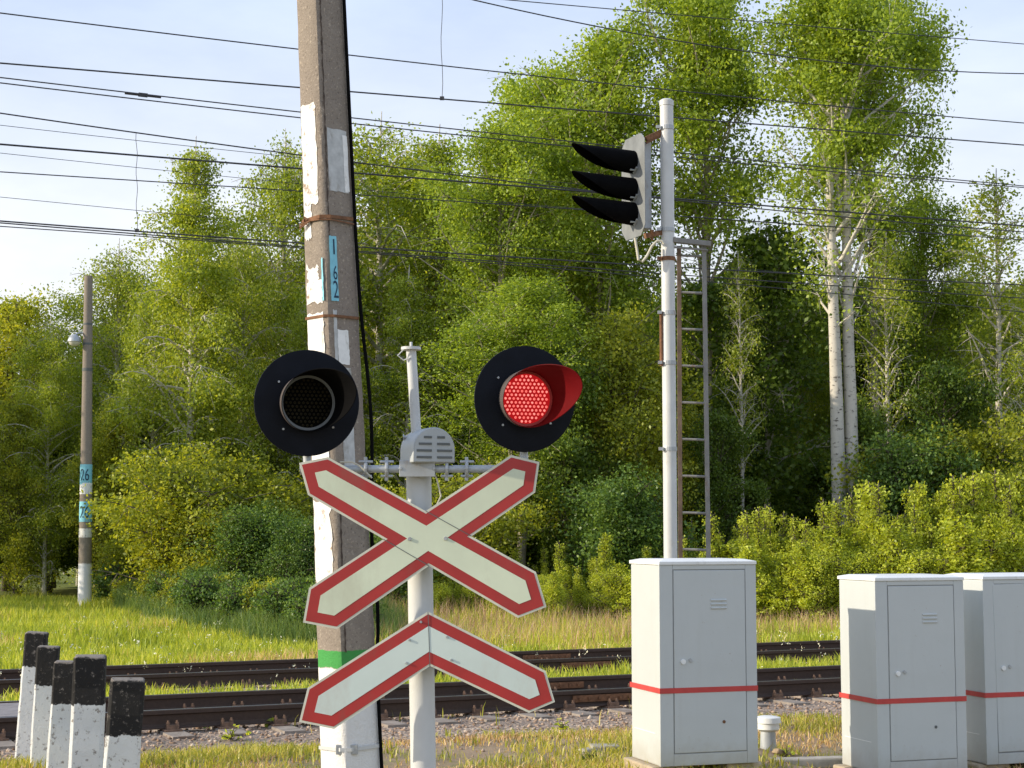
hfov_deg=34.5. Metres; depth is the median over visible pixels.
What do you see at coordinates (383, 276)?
tree
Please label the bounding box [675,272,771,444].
tree
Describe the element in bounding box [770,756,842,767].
concrete beam
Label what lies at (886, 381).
birch tree
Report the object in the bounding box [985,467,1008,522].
sapling
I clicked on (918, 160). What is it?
aspen tree
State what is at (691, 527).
sapling
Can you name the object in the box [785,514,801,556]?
sapling
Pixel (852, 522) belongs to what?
sapling
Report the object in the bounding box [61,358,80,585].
tree
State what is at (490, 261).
overhead wire
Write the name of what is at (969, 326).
tree
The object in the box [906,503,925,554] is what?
sapling
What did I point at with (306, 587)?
shrub
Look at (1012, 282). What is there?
tree
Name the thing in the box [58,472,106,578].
tree
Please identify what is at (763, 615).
sapling
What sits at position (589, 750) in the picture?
stone
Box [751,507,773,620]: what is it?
sapling
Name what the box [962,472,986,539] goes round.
sapling
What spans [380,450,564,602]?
bush
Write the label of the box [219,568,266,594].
shrub
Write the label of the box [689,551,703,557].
sapling
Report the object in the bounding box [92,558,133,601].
shrub
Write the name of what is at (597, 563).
sapling
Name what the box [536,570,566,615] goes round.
bush
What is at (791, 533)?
sapling
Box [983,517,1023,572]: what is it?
sapling
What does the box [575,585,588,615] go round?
sapling
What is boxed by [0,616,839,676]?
wild flowers
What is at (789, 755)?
weed
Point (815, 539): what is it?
sapling
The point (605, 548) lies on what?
sapling
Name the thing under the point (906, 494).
sapling
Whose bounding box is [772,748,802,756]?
stone
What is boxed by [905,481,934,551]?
sapling
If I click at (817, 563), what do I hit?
bush
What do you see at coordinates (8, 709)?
crossing deck
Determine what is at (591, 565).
sapling
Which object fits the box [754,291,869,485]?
tree
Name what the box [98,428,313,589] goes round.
bush
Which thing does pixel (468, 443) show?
tree
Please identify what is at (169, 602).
shrub
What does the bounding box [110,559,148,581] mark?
bush
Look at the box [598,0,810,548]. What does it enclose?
aspen tree
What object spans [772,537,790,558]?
sapling
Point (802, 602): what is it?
sapling
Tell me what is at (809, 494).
tree
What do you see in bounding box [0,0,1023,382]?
sky
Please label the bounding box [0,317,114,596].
tree
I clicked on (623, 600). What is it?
sapling
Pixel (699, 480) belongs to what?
tree
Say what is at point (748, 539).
sapling
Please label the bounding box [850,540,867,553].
sapling
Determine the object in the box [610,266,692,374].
tree
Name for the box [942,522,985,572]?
sapling
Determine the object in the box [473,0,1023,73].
overhead wire
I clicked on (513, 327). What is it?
tree
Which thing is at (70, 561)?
tree
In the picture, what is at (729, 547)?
sapling
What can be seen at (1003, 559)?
bush
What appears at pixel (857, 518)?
sapling
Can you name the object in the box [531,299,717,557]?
tree
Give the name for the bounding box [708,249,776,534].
birch tree
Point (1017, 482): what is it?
sapling
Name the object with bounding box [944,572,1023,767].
relay cabinet
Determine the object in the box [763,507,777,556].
sapling
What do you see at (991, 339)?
tree
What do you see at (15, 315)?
tree
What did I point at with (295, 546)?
bush
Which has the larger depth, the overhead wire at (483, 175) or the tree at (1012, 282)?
the tree at (1012, 282)
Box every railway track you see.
[0,640,840,695]
[0,665,840,748]
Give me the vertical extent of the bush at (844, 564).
2.048 m
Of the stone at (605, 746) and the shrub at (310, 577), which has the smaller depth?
the stone at (605, 746)
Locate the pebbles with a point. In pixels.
(482, 750)
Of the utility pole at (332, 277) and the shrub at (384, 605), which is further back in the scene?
the shrub at (384, 605)
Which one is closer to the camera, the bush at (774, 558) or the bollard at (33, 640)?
the bollard at (33, 640)
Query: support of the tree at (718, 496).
on the ground at (66, 588)
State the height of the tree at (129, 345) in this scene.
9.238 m
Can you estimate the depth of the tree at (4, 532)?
49.88 m
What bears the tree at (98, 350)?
on the ground at (66, 588)
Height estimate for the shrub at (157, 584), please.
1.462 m
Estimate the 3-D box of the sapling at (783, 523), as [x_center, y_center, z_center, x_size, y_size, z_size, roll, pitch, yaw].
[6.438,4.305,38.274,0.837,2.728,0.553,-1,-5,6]
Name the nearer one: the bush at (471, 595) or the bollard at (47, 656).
the bollard at (47, 656)
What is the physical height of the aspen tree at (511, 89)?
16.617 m
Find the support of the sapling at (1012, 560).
on the ground at (66, 588)
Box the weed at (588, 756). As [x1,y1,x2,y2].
[575,751,602,762]
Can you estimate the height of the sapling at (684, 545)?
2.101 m
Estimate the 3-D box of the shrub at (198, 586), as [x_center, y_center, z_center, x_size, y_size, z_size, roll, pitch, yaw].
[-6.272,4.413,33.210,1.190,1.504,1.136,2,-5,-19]
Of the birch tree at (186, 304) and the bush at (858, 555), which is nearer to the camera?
the bush at (858, 555)
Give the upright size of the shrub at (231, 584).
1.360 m
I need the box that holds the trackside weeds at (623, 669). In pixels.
[0,652,840,700]
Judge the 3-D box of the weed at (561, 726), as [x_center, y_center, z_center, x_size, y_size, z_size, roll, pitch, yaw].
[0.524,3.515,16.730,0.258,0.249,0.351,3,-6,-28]
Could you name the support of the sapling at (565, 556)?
on the ground at (66, 588)
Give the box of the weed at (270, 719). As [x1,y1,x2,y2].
[264,716,287,726]
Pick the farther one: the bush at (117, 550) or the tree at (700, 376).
the tree at (700, 376)
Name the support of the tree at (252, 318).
on the ground at (66, 588)
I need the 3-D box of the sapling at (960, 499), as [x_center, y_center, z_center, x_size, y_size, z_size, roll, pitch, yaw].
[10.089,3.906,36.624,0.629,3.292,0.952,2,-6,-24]
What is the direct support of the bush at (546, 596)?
on the ground at (66, 588)
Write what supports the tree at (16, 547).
on the ground at (66, 588)
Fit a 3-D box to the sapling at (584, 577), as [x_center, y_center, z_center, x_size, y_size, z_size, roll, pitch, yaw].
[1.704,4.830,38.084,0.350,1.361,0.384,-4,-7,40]
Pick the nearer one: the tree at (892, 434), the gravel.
the gravel
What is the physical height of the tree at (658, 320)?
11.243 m
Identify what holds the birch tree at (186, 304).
on the ground at (66, 588)
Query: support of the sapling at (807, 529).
on the ground at (66, 588)
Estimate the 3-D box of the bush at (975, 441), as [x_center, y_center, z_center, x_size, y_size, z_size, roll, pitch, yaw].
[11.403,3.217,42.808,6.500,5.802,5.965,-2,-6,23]
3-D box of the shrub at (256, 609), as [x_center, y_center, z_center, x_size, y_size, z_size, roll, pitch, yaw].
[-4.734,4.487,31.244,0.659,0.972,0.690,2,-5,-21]
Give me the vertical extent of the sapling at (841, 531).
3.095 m
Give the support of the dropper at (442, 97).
hanging from the overhead wire
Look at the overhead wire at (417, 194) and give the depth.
28.39 m
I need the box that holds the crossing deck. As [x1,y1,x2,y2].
[0,703,18,716]
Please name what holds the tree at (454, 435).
on the ground at (66, 588)
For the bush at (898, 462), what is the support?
on the ground at (66, 588)
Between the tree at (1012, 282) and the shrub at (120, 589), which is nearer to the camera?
the shrub at (120, 589)
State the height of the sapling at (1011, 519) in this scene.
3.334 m
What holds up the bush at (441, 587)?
on the ground at (66, 588)
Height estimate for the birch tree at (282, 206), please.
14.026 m
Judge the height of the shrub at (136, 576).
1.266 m
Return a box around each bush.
[68,437,310,600]
[93,522,170,594]
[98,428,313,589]
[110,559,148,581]
[179,558,229,578]
[180,492,307,586]
[241,507,315,589]
[369,531,443,606]
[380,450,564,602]
[405,589,439,610]
[433,579,454,612]
[459,584,485,614]
[481,598,507,619]
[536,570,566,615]
[540,581,570,618]
[545,458,705,592]
[582,592,606,620]
[585,563,630,620]
[757,553,781,605]
[765,547,795,616]
[771,575,801,620]
[779,544,848,622]
[811,547,889,623]
[818,544,889,620]
[821,399,1023,517]
[828,413,1005,526]
[887,541,963,573]
[924,549,949,572]
[930,519,1022,572]
[975,549,1023,572]
[984,547,1023,572]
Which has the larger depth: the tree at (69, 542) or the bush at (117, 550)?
the tree at (69, 542)
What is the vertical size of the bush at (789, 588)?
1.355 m
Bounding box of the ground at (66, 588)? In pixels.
[0,559,1023,767]
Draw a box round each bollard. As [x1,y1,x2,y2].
[14,631,48,760]
[30,645,60,767]
[46,660,72,767]
[68,654,106,767]
[103,677,144,767]
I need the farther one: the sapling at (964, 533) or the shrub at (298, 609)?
the sapling at (964, 533)
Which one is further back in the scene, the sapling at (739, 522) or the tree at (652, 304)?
the tree at (652, 304)
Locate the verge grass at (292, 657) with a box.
[18,638,837,668]
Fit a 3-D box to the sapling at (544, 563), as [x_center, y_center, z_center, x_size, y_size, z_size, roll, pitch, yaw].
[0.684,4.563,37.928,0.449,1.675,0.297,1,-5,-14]
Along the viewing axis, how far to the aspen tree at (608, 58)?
46.69 m
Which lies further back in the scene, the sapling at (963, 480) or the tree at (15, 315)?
the tree at (15, 315)
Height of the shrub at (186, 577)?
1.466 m
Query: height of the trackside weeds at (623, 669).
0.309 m
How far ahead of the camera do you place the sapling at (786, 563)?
34.67 m
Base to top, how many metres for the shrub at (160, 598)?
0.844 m
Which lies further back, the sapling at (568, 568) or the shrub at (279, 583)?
the sapling at (568, 568)
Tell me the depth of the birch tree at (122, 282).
49.85 m
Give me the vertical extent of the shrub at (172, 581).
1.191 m
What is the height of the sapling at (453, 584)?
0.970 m
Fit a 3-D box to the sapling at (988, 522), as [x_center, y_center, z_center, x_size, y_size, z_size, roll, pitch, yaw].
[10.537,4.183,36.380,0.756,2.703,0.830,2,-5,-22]
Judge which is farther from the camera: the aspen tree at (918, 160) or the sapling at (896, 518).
the aspen tree at (918, 160)
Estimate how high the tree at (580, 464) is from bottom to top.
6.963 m
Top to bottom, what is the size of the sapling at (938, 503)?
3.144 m
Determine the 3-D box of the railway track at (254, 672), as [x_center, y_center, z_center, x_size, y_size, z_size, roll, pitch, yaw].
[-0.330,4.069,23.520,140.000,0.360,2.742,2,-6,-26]
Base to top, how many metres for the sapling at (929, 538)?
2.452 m
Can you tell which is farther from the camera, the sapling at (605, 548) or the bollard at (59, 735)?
the sapling at (605, 548)
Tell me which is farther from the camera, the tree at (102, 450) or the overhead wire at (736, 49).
the tree at (102, 450)
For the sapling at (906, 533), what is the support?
on the ground at (66, 588)
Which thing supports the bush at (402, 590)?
on the ground at (66, 588)
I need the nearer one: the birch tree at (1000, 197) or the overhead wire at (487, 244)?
the overhead wire at (487, 244)
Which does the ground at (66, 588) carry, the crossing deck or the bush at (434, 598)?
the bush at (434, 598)
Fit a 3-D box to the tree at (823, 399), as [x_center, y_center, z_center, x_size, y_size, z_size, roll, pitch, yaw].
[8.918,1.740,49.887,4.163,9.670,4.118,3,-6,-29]
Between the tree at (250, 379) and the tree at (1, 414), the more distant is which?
the tree at (1, 414)
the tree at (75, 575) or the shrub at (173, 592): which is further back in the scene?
the tree at (75, 575)
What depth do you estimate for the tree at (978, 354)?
54.64 m
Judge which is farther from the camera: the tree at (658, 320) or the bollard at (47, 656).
the tree at (658, 320)
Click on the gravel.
(505, 713)
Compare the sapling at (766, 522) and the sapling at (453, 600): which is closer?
the sapling at (453, 600)
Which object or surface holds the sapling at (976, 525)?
on the ground at (66, 588)
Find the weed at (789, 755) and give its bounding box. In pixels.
[775,745,794,756]
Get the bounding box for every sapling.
[434,591,447,616]
[447,580,463,606]
[448,588,460,616]
[509,548,522,563]
[540,547,549,577]
[544,571,564,618]
[552,541,569,613]
[560,541,570,600]
[561,563,574,608]
[569,569,574,603]
[569,574,586,619]
[572,565,581,601]
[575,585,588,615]
[580,566,588,590]
[586,557,596,594]
[589,559,601,592]
[595,577,628,620]
[596,532,615,596]
[605,563,627,618]
[607,569,630,620]
[641,545,651,557]
[683,535,690,557]
[685,520,697,557]
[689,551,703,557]
[698,551,705,557]
[700,512,721,557]
[713,539,767,610]
[714,532,724,557]
[730,523,741,541]
[731,512,751,545]
[736,510,757,558]
[736,543,780,620]
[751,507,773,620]
[752,559,772,619]
[754,504,773,551]
[758,551,812,624]
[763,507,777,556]
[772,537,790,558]
[775,512,791,544]
[782,541,825,622]
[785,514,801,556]
[787,527,800,547]
[798,517,814,554]
[799,527,822,549]
[808,527,817,552]
[811,497,836,559]
[812,533,853,623]
[825,508,837,530]
[827,497,853,552]
[835,524,857,550]
[841,493,861,543]
[850,484,886,554]
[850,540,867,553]
[852,507,861,532]
[853,479,883,541]
[856,509,864,540]
[861,481,890,573]
[870,520,914,573]
[885,524,933,573]
[889,514,901,528]
[895,512,909,530]
[900,484,913,529]
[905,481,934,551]
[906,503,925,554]
[923,524,938,551]
[928,491,948,546]
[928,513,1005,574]
[929,520,943,551]
[934,481,951,513]
[934,525,948,554]
[937,473,967,553]
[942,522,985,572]
[948,472,977,519]
[949,486,971,523]
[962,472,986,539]
[967,470,997,518]
[968,470,997,523]
[972,517,981,535]
[979,513,999,556]
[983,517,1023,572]
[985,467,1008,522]
[992,527,1023,572]
[997,482,1023,572]
[998,504,1016,538]
[1005,472,1023,526]
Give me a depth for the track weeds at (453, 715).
17.56 m
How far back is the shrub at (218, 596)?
33.19 m
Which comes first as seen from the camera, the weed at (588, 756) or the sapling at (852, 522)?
the weed at (588, 756)
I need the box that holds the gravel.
[0,662,841,767]
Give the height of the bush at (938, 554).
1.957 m
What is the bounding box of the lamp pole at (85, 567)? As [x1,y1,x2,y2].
[67,275,92,606]
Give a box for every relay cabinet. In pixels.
[623,558,761,767]
[833,573,966,767]
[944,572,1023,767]
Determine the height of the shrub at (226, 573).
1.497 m
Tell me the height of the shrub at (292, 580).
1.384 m
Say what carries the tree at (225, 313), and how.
on the ground at (66, 588)
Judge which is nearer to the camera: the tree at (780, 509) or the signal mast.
the signal mast
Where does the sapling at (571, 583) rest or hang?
on the ground at (66, 588)
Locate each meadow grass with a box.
[0,591,839,668]
[375,598,839,649]
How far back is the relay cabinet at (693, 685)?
12.60 m
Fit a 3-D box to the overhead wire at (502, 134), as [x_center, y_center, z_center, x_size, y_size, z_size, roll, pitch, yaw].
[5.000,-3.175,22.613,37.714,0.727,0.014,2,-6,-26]
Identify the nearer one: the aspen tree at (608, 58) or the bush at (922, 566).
the bush at (922, 566)
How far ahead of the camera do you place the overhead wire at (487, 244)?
29.55 m
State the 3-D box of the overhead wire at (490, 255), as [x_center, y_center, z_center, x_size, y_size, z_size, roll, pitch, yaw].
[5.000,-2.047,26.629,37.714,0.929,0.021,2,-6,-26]
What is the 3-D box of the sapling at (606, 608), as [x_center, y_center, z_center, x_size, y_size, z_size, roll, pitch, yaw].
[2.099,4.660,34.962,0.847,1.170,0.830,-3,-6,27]
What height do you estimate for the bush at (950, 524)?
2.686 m
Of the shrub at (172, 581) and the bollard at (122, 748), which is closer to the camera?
the bollard at (122, 748)
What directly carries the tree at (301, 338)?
on the ground at (66, 588)
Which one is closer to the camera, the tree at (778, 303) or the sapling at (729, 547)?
the sapling at (729, 547)
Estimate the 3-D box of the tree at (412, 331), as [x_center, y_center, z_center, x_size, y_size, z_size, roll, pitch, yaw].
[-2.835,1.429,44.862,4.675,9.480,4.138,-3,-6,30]
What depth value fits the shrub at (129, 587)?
40.11 m
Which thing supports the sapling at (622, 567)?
on the ground at (66, 588)
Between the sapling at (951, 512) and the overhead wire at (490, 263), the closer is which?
the overhead wire at (490, 263)
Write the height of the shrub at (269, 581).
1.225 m
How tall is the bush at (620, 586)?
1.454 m
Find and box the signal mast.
[572,98,710,557]
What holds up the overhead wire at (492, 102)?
hanging from the dropper at (442, 97)
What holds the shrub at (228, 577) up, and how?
on the ground at (66, 588)
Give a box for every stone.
[578,747,596,753]
[589,743,619,751]
[772,748,802,756]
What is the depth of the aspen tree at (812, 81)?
43.29 m
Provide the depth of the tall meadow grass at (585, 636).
30.62 m
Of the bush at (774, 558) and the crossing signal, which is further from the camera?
the bush at (774, 558)
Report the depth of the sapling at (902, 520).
36.84 m
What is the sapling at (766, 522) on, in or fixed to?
on the ground at (66, 588)
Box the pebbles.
[240,714,841,767]
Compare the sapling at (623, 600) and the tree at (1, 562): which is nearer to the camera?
the sapling at (623, 600)
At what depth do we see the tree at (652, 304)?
65.27 m
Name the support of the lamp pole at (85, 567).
on the ground at (66, 588)
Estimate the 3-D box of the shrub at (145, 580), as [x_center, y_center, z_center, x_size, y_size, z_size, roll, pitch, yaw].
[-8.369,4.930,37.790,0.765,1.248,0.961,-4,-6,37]
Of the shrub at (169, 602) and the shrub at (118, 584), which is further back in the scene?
the shrub at (118, 584)
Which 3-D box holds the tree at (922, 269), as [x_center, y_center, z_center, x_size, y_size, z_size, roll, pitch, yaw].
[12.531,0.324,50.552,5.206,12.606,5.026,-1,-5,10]
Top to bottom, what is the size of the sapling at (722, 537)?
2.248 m
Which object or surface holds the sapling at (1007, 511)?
on the ground at (66, 588)
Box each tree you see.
[0,283,111,590]
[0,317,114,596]
[0,386,8,533]
[0,394,63,596]
[0,406,107,596]
[0,437,77,595]
[0,459,27,576]
[30,238,194,566]
[57,394,148,592]
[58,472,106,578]
[60,392,215,554]
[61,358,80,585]
[62,322,113,586]
[67,281,198,501]
[68,297,195,439]
[94,136,279,537]
[158,232,301,479]
[161,246,288,421]
[187,111,496,486]
[199,248,304,444]
[203,128,391,499]
[260,284,398,524]
[356,209,452,266]
[358,219,485,429]
[360,124,516,585]
[361,265,481,599]
[365,432,467,538]
[373,226,470,424]
[390,109,603,545]
[397,270,604,565]
[428,414,475,580]
[432,18,723,468]
[435,434,516,551]
[438,420,568,574]
[445,52,654,578]
[445,244,702,566]
[513,335,640,574]
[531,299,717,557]
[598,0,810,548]
[602,341,704,571]
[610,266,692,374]
[625,281,684,335]
[632,422,739,545]
[646,296,689,373]
[659,299,738,554]
[675,215,873,530]
[675,248,823,497]
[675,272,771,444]
[676,437,740,548]
[677,403,773,555]
[682,444,822,550]
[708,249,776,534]
[728,0,966,528]
[746,288,861,539]
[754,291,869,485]
[771,470,830,526]
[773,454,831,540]
[787,0,970,458]
[800,271,908,456]
[811,390,896,529]
[823,292,1010,432]
[829,424,907,498]
[840,231,930,451]
[853,184,995,445]
[860,268,1019,446]
[885,353,1023,481]
[923,165,1023,482]
[941,309,1010,436]
[956,291,1023,483]
[989,267,1023,469]
[993,270,1021,295]
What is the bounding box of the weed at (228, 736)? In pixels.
[221,724,250,740]
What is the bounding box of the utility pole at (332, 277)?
[297,0,383,767]
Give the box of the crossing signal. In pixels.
[254,342,582,767]
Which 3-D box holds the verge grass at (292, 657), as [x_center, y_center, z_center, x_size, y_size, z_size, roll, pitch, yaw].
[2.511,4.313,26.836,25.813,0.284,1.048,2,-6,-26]
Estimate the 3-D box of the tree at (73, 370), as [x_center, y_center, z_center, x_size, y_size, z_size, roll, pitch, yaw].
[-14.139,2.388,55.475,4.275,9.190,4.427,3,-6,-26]
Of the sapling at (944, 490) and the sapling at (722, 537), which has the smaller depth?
the sapling at (722, 537)
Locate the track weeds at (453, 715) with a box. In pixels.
[294,694,832,732]
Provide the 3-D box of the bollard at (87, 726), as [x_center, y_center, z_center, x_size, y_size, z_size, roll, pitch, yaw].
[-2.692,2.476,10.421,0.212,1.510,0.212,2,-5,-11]
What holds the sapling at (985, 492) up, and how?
on the ground at (66, 588)
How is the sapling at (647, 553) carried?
on the ground at (66, 588)
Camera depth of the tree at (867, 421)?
43.55 m
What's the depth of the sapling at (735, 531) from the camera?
37.86 m
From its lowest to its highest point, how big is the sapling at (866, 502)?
3.373 m
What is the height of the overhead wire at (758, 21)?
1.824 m
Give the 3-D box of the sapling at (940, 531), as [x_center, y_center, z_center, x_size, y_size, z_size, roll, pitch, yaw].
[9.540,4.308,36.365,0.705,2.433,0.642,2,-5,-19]
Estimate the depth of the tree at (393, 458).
47.91 m
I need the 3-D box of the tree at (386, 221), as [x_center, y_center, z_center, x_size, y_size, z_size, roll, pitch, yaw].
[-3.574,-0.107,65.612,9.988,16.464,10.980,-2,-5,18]
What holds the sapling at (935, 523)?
on the ground at (66, 588)
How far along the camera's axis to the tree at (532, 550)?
48.17 m
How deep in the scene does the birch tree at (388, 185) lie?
49.80 m
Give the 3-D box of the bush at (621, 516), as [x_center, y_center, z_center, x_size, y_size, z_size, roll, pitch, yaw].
[2.712,3.658,38.075,3.800,3.869,3.975,-2,-5,18]
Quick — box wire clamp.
[125,92,160,97]
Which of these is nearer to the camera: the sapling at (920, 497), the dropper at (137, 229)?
the dropper at (137, 229)
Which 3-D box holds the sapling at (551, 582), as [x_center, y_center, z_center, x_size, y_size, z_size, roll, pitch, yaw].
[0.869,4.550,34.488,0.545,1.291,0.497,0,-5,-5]
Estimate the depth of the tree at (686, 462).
43.55 m
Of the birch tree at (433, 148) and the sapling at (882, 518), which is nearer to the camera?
the sapling at (882, 518)
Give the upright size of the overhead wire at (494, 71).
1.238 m
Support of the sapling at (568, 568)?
on the ground at (66, 588)
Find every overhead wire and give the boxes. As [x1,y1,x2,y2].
[0,12,1023,122]
[0,62,1023,145]
[0,77,1023,185]
[0,82,1023,187]
[0,112,1023,231]
[0,125,1013,214]
[0,143,1023,226]
[0,171,1023,239]
[0,220,1023,284]
[0,222,1023,298]
[0,226,1023,312]
[2,153,1023,237]
[2,197,1023,294]
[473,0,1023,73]
[509,0,1022,43]
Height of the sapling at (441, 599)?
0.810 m
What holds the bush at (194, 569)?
on the ground at (66, 588)
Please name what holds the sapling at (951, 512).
on the ground at (66, 588)
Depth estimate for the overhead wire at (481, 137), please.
19.91 m
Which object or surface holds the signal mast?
on the ground at (66, 588)
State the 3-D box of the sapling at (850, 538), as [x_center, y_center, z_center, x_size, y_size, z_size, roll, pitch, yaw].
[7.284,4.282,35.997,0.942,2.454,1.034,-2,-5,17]
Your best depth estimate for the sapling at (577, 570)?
36.55 m
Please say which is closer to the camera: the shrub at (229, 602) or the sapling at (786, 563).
the shrub at (229, 602)
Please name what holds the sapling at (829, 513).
on the ground at (66, 588)
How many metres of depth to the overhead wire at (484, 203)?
27.47 m
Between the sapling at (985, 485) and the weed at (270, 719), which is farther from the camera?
the sapling at (985, 485)
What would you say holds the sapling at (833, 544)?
on the ground at (66, 588)
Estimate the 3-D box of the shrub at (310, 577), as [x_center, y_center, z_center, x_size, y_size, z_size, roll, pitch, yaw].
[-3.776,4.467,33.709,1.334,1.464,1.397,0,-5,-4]
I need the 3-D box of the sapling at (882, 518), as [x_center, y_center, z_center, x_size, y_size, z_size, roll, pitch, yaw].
[7.677,3.754,35.071,1.134,3.413,0.749,1,-5,-10]
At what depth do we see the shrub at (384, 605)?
30.07 m
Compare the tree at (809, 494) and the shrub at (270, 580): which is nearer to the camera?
the shrub at (270, 580)
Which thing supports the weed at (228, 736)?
on the ground at (66, 588)
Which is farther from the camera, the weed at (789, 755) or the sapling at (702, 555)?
the sapling at (702, 555)
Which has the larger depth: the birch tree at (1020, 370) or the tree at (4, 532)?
the tree at (4, 532)
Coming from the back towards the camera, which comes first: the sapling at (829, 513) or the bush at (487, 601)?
the sapling at (829, 513)
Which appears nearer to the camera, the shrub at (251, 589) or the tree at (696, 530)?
the shrub at (251, 589)
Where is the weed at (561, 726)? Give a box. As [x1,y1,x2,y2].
[551,718,569,729]
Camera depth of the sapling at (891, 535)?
34.65 m
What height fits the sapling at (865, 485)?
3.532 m
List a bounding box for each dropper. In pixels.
[135,143,138,231]
[440,0,443,99]
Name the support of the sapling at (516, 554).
on the ground at (66, 588)
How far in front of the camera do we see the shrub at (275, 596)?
30.54 m
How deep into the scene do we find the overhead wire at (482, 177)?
23.97 m
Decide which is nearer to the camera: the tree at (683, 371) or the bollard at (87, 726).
the bollard at (87, 726)
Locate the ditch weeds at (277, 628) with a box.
[105,578,407,646]
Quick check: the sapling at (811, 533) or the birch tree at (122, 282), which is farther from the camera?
the birch tree at (122, 282)
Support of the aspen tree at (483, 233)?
on the ground at (66, 588)
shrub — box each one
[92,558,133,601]
[104,578,126,602]
[111,584,134,598]
[120,584,138,593]
[123,572,155,605]
[130,566,147,582]
[139,564,186,601]
[148,576,177,606]
[153,589,165,611]
[158,591,177,615]
[163,566,218,617]
[166,576,188,610]
[169,566,226,622]
[194,564,246,585]
[204,582,249,624]
[207,581,246,610]
[211,574,249,604]
[213,571,234,587]
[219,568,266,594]
[227,578,266,619]
[240,577,307,627]
[247,599,267,618]
[258,578,277,595]
[260,576,281,589]
[275,571,314,597]
[276,572,310,589]
[279,588,308,627]
[284,582,315,608]
[297,571,315,590]
[373,599,392,618]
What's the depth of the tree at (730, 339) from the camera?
57.53 m
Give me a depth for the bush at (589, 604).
35.41 m
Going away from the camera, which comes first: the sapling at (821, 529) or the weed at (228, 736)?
the weed at (228, 736)
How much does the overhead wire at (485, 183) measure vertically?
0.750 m
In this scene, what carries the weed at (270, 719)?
on the ground at (66, 588)
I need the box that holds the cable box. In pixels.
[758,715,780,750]
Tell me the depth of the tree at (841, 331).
52.43 m
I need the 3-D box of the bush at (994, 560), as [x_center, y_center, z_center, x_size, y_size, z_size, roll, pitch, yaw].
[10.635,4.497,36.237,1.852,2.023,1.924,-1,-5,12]
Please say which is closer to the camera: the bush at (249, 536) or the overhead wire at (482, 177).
the overhead wire at (482, 177)
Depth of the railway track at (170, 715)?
18.30 m
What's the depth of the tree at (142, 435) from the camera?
47.80 m
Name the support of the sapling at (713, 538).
on the ground at (66, 588)
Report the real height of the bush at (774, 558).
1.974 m
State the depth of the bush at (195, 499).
38.30 m
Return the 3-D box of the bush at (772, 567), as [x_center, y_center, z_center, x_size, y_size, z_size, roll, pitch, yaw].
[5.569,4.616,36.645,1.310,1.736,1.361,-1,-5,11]
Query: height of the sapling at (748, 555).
1.957 m
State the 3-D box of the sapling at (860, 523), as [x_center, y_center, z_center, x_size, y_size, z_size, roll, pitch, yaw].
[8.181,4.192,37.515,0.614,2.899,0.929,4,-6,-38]
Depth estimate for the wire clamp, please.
18.23 m
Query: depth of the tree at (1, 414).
53.16 m
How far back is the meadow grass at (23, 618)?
29.00 m
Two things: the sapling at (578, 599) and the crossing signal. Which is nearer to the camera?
the crossing signal
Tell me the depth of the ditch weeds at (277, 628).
31.20 m
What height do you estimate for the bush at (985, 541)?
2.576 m
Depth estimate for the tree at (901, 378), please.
52.80 m
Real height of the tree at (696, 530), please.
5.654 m
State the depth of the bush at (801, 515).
49.10 m

